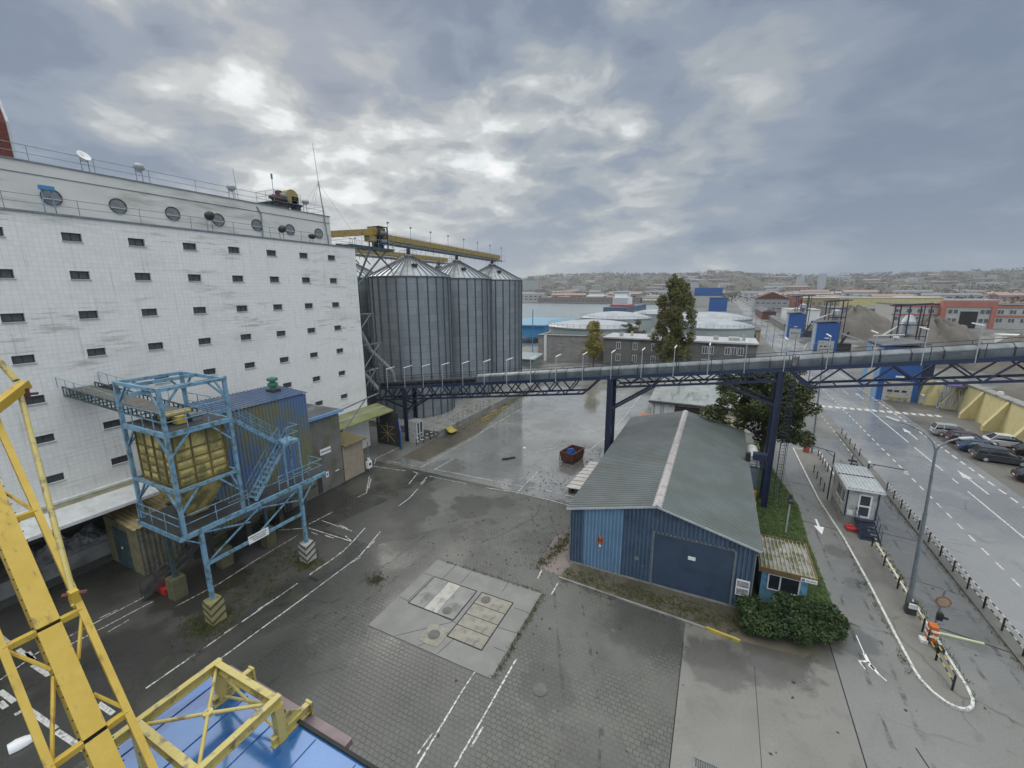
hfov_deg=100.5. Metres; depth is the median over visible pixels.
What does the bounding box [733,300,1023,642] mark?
road
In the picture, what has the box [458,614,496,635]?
cover panel
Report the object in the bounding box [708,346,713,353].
window
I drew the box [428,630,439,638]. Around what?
manhole cover
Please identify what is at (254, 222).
round window
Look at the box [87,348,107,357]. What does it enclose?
window
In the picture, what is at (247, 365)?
window
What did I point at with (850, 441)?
guard rail
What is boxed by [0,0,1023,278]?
sky
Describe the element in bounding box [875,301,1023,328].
red white factory
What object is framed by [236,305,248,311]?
window
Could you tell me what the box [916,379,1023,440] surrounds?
retaining wall
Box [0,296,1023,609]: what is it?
ground
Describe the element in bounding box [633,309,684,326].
storage tank
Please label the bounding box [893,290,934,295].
town house
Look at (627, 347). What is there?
office house
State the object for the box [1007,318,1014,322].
window
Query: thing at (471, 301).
grain silo
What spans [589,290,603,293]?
town house
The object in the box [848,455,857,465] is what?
roof fan post
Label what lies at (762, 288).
town house
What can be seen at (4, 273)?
window
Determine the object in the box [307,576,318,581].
drain cover
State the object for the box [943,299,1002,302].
white hall
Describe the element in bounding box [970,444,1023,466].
parked car
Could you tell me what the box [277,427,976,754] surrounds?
leaf litter
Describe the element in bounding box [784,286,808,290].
town house
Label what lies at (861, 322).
gravel heap
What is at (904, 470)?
gate arm post
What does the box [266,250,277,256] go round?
window
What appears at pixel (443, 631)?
pale manhole surround
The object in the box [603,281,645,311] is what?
moored ship
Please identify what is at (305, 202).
floodlight
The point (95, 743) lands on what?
crane boom
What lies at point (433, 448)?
moss verge
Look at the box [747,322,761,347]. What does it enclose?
ochre house
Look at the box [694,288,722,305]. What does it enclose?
shipyard hall
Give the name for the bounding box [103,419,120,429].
window
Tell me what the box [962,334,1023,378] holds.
gravel heap
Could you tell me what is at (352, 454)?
cream annex
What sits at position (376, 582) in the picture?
drain cover
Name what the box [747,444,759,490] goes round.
white tank
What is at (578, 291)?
town house
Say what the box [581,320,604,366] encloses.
young tree
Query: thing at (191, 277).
window
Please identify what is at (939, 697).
island kerb
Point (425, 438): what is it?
striped barrier
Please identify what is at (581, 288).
town house
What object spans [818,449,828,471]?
guard rail
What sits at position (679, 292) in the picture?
poplar tree
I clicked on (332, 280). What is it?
window
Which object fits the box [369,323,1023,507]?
conveyor bridge
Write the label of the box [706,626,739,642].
painted kerbstone
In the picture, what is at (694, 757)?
drain grate
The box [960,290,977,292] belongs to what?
town house
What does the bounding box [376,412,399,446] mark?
dock gate
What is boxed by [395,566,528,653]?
slab joints
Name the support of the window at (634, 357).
in the office house at (627, 347)
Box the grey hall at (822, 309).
[816,305,875,316]
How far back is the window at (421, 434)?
57.16 m
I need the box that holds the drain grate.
[693,756,718,767]
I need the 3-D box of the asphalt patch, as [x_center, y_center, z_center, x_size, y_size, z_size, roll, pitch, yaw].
[-6.490,11.920,38.759,15.500,0.001,12.600,6,14,25]
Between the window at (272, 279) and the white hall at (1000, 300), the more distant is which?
the white hall at (1000, 300)
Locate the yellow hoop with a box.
[886,395,907,401]
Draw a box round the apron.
[670,623,865,767]
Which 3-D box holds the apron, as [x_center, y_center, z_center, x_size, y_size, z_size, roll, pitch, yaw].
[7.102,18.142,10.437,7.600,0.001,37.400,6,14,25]
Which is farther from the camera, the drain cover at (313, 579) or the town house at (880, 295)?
the town house at (880, 295)
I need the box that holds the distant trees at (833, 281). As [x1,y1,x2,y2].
[520,267,1023,302]
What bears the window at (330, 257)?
in the grain elevator
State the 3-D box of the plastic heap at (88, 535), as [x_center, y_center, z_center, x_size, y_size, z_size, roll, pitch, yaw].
[-33.567,11.812,31.936,2.880,1.085,5.100,6,14,25]
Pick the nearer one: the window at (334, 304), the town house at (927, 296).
the window at (334, 304)
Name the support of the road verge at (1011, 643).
on the entry lane
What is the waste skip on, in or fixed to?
on the concrete yard at (535, 425)
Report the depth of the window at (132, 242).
32.11 m
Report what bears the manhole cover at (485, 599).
on the cover panel at (499, 605)
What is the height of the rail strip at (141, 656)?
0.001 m
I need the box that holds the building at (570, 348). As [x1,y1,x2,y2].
[538,331,607,361]
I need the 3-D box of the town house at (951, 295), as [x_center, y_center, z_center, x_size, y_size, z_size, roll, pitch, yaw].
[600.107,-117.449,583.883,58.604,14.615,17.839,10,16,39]
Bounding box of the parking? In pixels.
[883,400,1023,497]
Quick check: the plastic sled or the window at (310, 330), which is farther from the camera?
the plastic sled
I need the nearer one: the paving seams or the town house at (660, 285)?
the paving seams
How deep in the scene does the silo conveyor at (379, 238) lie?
60.62 m
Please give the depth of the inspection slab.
26.48 m
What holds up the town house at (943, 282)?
on the hills
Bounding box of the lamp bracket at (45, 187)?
[37,185,56,212]
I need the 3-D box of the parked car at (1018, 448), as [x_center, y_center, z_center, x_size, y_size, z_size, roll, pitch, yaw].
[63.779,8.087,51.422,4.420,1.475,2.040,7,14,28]
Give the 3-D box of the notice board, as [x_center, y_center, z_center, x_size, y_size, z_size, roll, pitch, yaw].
[14.512,12.851,26.819,0.750,1.100,0.045,6,14,25]
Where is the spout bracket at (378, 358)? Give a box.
[360,313,396,391]
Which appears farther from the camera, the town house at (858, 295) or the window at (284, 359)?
the town house at (858, 295)
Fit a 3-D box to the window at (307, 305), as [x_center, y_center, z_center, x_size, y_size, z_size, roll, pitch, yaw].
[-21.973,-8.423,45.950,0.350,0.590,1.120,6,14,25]
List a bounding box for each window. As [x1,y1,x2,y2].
[0,227,6,236]
[0,269,16,278]
[0,313,24,323]
[11,354,37,365]
[25,395,47,405]
[35,433,56,445]
[40,190,62,205]
[46,472,66,484]
[61,232,83,242]
[69,271,91,279]
[78,311,99,319]
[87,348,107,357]
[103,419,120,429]
[109,198,126,213]
[111,455,128,466]
[128,238,145,246]
[134,273,152,280]
[141,308,158,316]
[148,342,163,350]
[165,207,179,219]
[182,243,197,250]
[188,274,202,281]
[193,307,207,313]
[198,338,210,345]
[203,368,215,374]
[212,213,224,225]
[228,247,240,253]
[232,275,242,281]
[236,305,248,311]
[240,334,252,340]
[244,362,256,369]
[251,219,261,230]
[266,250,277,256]
[270,276,280,282]
[273,304,281,309]
[276,330,284,336]
[280,357,287,363]
[283,382,291,387]
[285,224,294,234]
[299,253,308,258]
[302,277,309,282]
[305,303,313,308]
[307,328,316,333]
[310,352,316,358]
[313,376,321,382]
[315,228,322,238]
[328,255,335,260]
[330,278,335,282]
[332,302,338,307]
[334,325,340,330]
[336,348,344,353]
[417,422,422,440]
[616,342,620,348]
[632,355,636,360]
[702,346,707,353]
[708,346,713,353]
[724,347,730,354]
[731,347,736,355]
[737,348,743,355]
[766,573,800,595]
[841,489,844,502]
[995,318,1002,322]
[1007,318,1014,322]
[1009,310,1016,313]
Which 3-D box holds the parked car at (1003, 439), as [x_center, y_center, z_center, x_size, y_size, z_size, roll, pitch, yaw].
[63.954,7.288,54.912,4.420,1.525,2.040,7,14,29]
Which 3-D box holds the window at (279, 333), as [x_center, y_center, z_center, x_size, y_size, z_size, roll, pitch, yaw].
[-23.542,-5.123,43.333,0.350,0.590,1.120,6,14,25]
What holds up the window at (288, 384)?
in the grain elevator
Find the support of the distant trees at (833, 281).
on the ground at (826, 426)
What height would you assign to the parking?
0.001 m
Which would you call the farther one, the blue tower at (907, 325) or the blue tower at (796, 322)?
the blue tower at (796, 322)
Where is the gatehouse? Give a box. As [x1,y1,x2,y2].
[831,462,886,544]
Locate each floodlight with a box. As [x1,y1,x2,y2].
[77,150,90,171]
[132,163,145,181]
[204,211,214,229]
[226,184,235,197]
[278,225,285,238]
[301,199,308,210]
[308,234,315,242]
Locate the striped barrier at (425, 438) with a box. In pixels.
[416,430,436,445]
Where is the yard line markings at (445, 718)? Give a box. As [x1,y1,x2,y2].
[0,395,640,767]
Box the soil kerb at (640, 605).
[559,576,736,637]
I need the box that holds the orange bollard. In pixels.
[803,446,809,452]
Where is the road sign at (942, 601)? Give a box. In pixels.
[934,589,951,622]
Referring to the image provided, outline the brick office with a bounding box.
[751,292,789,312]
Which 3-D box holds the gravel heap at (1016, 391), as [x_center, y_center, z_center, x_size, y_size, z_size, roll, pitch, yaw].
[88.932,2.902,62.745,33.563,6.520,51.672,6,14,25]
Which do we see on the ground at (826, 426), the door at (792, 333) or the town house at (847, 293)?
the town house at (847, 293)
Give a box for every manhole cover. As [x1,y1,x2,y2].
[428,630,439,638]
[442,607,451,614]
[481,596,490,603]
[533,683,547,696]
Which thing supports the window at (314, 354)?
in the grain elevator
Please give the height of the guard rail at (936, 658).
0.930 m
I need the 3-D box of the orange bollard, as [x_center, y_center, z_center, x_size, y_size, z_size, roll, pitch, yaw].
[36.688,7.982,53.038,0.680,1.000,0.680,6,14,25]
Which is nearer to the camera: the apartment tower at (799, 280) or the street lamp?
the street lamp
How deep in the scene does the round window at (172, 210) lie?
34.90 m
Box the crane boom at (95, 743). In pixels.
[0,357,157,767]
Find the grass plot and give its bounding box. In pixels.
[746,442,834,611]
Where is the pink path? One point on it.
(561, 560)
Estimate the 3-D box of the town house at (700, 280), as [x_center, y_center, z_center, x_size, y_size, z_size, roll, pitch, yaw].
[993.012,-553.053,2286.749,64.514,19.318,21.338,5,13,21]
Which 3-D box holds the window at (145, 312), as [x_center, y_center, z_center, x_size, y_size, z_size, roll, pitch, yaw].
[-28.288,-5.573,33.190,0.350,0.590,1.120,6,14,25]
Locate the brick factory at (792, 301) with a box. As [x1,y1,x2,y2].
[787,296,801,307]
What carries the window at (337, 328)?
in the grain elevator
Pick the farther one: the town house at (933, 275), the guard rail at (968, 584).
the town house at (933, 275)
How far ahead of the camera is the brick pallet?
68.40 m
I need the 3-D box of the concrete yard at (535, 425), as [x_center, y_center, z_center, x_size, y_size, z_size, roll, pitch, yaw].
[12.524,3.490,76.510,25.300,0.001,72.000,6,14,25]
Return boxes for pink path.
[540,529,571,574]
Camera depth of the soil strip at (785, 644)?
27.45 m
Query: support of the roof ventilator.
on the dust house at (282, 407)
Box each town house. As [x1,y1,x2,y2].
[522,292,546,300]
[552,293,586,297]
[553,281,566,283]
[566,290,580,292]
[572,286,584,290]
[586,295,605,297]
[587,281,594,285]
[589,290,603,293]
[607,292,646,302]
[642,297,657,299]
[642,299,657,302]
[646,287,662,289]
[653,284,667,287]
[658,290,667,295]
[690,279,703,282]
[707,279,722,281]
[718,283,728,287]
[737,291,775,299]
[760,287,773,289]
[768,283,782,285]
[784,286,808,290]
[784,293,803,295]
[799,290,828,292]
[804,293,833,294]
[814,295,840,296]
[832,276,850,279]
[841,290,877,296]
[852,294,868,296]
[861,279,879,282]
[867,294,914,296]
[868,282,886,283]
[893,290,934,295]
[905,278,917,281]
[913,296,941,297]
[921,293,981,298]
[927,274,938,277]
[931,281,956,283]
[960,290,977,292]
[970,282,996,285]
[971,278,989,279]
[981,292,1008,298]
[987,275,996,278]
[988,293,1023,301]
[1007,288,1023,290]
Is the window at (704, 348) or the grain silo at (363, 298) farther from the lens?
the window at (704, 348)
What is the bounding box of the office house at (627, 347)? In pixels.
[603,327,758,367]
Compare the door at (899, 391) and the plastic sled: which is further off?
the door at (899, 391)
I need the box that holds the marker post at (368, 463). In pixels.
[366,441,371,471]
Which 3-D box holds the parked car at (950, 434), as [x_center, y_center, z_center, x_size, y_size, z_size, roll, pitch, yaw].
[59.917,7.097,55.730,4.420,1.575,2.040,7,14,28]
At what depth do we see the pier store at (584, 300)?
662.42 m
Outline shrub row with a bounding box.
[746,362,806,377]
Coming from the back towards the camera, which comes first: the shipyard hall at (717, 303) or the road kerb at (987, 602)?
the shipyard hall at (717, 303)
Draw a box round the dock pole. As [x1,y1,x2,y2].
[532,310,532,351]
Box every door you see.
[112,526,133,569]
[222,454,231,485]
[651,533,734,603]
[674,406,699,414]
[789,329,800,337]
[817,340,834,351]
[856,494,872,518]
[881,381,913,401]
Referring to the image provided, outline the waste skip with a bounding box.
[559,445,584,463]
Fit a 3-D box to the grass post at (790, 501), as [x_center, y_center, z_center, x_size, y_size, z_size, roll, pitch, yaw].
[22.885,10.776,35.346,0.600,3.500,0.300,6,14,25]
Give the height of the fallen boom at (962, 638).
0.100 m
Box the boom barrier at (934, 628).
[918,621,945,652]
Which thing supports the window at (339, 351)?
in the grain elevator
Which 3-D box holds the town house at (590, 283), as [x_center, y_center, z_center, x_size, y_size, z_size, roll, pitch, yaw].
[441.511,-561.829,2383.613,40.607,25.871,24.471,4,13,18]
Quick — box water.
[522,303,658,346]
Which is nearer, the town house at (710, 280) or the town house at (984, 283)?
the town house at (984, 283)
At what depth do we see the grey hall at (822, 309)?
303.62 m
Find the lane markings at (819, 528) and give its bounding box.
[814,519,886,680]
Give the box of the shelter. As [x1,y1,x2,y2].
[522,352,543,365]
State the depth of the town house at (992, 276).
2028.57 m
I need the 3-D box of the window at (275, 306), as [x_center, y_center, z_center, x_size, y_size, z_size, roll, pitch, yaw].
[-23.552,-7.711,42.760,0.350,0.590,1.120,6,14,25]
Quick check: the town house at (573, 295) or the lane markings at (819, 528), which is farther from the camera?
the town house at (573, 295)
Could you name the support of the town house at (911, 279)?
on the hills
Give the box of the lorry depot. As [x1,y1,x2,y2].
[994,333,1019,342]
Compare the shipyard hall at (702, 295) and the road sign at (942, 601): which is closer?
the road sign at (942, 601)
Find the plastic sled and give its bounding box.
[445,426,456,432]
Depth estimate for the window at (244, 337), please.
40.23 m
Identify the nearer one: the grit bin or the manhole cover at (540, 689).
the manhole cover at (540, 689)
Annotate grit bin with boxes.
[844,523,856,531]
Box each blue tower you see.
[784,295,813,337]
[810,299,865,351]
[860,303,940,401]
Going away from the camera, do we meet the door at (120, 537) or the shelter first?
the door at (120, 537)
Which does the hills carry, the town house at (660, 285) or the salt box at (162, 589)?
the town house at (660, 285)
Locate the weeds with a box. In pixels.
[166,390,1023,709]
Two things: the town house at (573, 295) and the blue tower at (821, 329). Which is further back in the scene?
the town house at (573, 295)
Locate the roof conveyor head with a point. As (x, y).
(290, 195)
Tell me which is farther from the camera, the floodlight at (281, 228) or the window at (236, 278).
the floodlight at (281, 228)
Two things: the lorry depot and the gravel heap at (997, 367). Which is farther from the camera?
the lorry depot
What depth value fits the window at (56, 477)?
29.30 m
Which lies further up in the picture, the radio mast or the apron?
the radio mast
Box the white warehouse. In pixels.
[648,374,781,432]
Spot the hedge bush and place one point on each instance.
(803, 617)
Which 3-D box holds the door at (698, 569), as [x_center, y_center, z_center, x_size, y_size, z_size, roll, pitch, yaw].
[11.831,12.161,28.131,4.820,3.900,0.100,6,14,25]
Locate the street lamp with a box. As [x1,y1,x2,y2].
[885,416,974,615]
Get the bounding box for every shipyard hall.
[667,281,698,301]
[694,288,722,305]
[708,297,727,311]
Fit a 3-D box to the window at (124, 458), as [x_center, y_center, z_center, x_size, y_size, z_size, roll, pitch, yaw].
[-29.825,5.782,32.356,0.350,0.590,1.120,6,14,25]
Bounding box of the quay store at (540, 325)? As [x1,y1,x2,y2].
[522,317,579,336]
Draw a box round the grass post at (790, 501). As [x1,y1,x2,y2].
[785,494,793,532]
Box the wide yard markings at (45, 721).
[0,635,115,750]
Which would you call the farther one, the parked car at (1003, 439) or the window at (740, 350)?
the window at (740, 350)
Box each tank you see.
[408,418,423,442]
[548,319,638,334]
[580,311,651,333]
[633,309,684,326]
[665,318,755,337]
[683,312,752,322]
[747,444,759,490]
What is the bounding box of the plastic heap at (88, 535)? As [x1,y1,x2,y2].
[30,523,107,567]
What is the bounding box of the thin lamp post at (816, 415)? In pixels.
[811,370,821,452]
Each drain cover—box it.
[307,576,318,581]
[370,575,382,583]
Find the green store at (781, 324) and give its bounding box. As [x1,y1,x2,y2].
[769,315,785,330]
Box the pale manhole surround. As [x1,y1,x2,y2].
[418,623,449,646]
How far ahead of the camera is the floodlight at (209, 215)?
36.34 m
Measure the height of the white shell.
0.362 m
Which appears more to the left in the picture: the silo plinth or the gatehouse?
the silo plinth
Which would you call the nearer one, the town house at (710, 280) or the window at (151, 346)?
the window at (151, 346)
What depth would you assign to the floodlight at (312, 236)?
45.45 m
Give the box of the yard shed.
[566,410,762,607]
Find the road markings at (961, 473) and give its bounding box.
[768,327,1023,586]
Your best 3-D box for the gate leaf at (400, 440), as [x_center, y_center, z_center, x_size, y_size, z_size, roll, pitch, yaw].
[-14.412,6.506,54.829,0.113,3.700,1.211,-5,13,-22]
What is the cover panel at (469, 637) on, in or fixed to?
on the inspection slab
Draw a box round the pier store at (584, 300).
[538,297,640,302]
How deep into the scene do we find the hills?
2229.83 m
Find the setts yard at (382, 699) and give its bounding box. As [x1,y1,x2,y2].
[73,480,684,767]
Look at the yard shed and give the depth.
30.48 m
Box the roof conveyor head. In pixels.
[256,189,302,210]
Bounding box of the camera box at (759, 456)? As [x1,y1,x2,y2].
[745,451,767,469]
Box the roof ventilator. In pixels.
[266,377,280,392]
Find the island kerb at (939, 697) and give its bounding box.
[792,447,974,711]
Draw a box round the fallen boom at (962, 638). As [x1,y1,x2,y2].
[939,632,984,645]
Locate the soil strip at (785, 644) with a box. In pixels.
[560,563,827,656]
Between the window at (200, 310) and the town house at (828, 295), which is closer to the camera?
the window at (200, 310)
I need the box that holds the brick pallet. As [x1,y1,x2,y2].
[638,412,650,415]
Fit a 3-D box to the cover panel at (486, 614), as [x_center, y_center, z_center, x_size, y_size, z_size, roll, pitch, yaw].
[-1.683,14.512,26.860,2.250,0.062,0.950,6,14,25]
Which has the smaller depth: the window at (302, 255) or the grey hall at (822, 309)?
the window at (302, 255)
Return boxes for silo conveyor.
[331,222,503,286]
[331,238,451,265]
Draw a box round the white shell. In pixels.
[7,734,32,754]
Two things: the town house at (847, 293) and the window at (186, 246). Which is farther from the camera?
the town house at (847, 293)
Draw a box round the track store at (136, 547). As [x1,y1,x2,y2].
[103,494,226,575]
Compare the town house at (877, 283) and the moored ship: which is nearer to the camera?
the moored ship
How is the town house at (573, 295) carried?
on the ground at (826, 426)
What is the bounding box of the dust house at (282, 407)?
[175,385,316,566]
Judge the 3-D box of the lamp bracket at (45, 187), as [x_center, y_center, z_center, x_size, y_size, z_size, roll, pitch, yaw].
[-30.286,-12.044,27.828,0.300,1.681,0.700,6,14,25]
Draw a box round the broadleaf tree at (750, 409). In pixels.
[699,372,822,467]
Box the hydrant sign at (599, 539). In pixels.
[597,536,603,546]
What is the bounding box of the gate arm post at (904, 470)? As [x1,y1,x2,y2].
[867,461,907,473]
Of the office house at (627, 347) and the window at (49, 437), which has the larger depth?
the office house at (627, 347)
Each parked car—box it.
[929,422,967,436]
[944,429,995,444]
[956,439,994,452]
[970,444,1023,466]
[981,432,1023,446]
[1010,442,1023,455]
[1010,466,1023,480]
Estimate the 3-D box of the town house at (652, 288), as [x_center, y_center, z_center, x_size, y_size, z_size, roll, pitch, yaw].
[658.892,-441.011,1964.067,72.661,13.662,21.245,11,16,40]
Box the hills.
[522,271,1023,294]
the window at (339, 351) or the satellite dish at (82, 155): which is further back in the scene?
the window at (339, 351)
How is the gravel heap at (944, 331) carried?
on the ground at (826, 426)
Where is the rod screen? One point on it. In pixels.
(957, 385)
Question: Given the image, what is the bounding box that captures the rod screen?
[936,384,967,411]
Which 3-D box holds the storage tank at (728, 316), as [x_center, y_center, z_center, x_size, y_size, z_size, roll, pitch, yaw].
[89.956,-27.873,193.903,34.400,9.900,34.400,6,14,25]
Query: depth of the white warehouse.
65.54 m
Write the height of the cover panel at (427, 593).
0.062 m
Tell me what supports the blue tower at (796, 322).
on the ground at (826, 426)
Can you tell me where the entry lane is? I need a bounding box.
[776,438,1023,767]
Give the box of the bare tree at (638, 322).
[628,319,646,333]
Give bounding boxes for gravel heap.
[805,305,896,340]
[852,315,982,368]
[938,383,1023,401]
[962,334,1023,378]
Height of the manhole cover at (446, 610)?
0.068 m
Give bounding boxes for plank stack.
[565,461,598,493]
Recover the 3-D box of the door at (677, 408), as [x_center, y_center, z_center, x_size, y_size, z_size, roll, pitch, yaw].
[26.129,4.832,63.750,3.500,2.800,0.040,6,14,25]
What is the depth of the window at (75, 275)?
29.47 m
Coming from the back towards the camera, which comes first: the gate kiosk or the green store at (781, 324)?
the green store at (781, 324)
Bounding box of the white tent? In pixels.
[781,308,820,324]
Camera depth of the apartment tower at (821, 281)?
1650.45 m
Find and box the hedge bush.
[734,590,850,645]
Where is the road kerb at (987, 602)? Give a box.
[843,432,1023,646]
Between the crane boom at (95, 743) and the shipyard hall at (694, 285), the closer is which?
the crane boom at (95, 743)
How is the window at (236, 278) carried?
in the grain elevator
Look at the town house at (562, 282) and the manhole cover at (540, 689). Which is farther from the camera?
the town house at (562, 282)
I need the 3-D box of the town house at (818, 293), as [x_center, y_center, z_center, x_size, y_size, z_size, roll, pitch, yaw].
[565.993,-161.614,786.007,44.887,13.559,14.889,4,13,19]
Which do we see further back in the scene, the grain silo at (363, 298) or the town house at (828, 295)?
the town house at (828, 295)
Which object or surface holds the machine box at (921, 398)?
on the parking
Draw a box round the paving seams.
[669,481,1010,767]
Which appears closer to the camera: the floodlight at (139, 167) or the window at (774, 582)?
the window at (774, 582)
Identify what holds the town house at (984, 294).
on the ground at (826, 426)
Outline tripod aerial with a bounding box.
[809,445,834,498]
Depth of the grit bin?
35.68 m
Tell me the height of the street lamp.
12.153 m
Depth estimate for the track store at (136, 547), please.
31.05 m
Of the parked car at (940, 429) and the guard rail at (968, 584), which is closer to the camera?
the guard rail at (968, 584)
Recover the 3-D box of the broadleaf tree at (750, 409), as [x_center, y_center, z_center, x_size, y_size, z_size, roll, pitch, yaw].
[27.331,3.732,48.036,11.426,11.752,8.825,6,14,25]
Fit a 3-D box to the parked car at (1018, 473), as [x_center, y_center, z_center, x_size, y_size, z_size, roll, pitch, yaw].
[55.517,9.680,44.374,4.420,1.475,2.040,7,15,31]
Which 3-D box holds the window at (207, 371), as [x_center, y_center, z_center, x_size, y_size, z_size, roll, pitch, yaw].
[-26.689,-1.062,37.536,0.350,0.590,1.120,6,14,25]
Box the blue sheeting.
[566,448,575,453]
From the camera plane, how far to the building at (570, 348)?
121.00 m
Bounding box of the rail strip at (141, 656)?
[0,458,462,767]
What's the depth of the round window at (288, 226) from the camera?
44.36 m
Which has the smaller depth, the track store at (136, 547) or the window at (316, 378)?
the track store at (136, 547)
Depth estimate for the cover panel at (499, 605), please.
27.72 m
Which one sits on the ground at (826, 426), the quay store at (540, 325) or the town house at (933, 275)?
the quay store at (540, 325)
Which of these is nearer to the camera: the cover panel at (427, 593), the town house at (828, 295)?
the cover panel at (427, 593)
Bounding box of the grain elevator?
[0,100,393,600]
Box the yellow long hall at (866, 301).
[837,297,943,305]
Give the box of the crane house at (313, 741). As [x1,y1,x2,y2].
[87,665,378,767]
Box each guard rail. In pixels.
[813,465,824,491]
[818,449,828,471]
[841,428,860,455]
[871,536,907,601]
[886,482,1023,656]
[915,602,925,631]
[927,629,956,690]
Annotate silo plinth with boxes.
[369,374,543,437]
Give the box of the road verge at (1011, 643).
[837,432,1023,667]
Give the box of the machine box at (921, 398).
[917,394,925,402]
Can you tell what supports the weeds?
on the ground at (826, 426)
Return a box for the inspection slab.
[369,560,541,678]
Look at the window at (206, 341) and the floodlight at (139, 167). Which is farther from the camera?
the window at (206, 341)
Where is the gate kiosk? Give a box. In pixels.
[755,534,817,601]
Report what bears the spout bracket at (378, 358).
attached to the conveyor bridge
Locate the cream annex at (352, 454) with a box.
[340,430,365,481]
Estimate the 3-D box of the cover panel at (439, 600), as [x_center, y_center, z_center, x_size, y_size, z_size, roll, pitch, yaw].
[-4.600,14.188,28.374,0.950,0.062,2.800,6,14,25]
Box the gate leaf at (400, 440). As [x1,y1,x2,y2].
[398,419,401,449]
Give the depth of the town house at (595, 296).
697.11 m
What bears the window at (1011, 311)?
in the red white factory at (992, 314)
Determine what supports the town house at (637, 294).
on the ground at (826, 426)
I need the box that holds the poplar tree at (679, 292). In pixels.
[649,273,697,362]
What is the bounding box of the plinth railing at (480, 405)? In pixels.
[453,383,523,422]
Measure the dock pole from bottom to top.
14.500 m
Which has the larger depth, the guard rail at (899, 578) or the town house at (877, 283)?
the town house at (877, 283)
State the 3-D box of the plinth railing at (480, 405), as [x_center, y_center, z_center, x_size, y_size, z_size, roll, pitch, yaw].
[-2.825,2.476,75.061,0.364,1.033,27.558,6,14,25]
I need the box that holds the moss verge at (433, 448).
[403,394,521,461]
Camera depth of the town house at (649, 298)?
639.81 m
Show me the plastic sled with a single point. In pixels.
(450, 429)
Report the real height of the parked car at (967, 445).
1.505 m
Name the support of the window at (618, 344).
in the office house at (627, 347)
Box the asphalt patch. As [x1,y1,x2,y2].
[324,478,540,545]
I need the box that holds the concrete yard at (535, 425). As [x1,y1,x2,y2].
[389,366,658,502]
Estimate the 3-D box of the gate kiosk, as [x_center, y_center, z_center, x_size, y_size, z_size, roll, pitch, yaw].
[18.089,12.674,28.616,3.130,2.740,4.305,6,14,25]
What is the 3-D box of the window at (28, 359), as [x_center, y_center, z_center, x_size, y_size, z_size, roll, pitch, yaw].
[-31.435,-1.560,27.382,0.350,0.590,1.120,6,14,25]
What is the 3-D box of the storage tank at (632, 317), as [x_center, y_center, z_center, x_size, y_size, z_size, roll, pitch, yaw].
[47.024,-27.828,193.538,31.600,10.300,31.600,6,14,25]
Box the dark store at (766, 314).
[755,306,775,319]
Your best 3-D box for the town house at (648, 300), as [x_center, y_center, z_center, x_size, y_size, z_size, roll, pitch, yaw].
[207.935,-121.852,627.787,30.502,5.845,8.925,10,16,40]
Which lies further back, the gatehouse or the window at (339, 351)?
the window at (339, 351)
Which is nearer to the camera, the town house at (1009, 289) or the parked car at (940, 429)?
the parked car at (940, 429)
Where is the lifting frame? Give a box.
[112,657,313,767]
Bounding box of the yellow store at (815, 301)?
[801,297,839,307]
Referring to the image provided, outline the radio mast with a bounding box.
[307,143,359,243]
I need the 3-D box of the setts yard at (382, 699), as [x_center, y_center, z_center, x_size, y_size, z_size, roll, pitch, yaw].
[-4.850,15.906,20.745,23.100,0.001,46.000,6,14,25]
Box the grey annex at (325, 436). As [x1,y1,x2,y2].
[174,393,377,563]
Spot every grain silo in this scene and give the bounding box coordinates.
[356,263,375,405]
[366,250,454,418]
[438,256,492,398]
[478,260,521,376]
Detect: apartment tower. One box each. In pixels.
[796,276,804,285]
[816,274,826,289]
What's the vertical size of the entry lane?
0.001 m
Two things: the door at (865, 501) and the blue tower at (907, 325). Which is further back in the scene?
the blue tower at (907, 325)
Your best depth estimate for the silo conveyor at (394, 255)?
82.31 m
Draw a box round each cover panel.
[409,577,447,607]
[425,582,459,612]
[437,587,474,618]
[448,625,488,648]
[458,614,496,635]
[467,604,504,624]
[474,593,511,613]
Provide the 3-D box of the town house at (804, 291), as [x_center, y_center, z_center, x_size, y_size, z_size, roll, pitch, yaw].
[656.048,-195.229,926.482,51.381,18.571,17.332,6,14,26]
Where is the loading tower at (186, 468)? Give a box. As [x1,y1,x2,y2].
[55,371,325,626]
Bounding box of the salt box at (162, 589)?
[155,577,167,595]
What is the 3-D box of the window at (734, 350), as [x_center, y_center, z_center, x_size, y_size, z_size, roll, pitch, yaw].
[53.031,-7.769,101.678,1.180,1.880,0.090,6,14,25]
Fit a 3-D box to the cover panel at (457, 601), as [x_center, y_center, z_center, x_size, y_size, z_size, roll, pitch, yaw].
[-3.598,14.295,27.873,1.200,0.062,2.750,6,14,25]
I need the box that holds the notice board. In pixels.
[735,579,749,595]

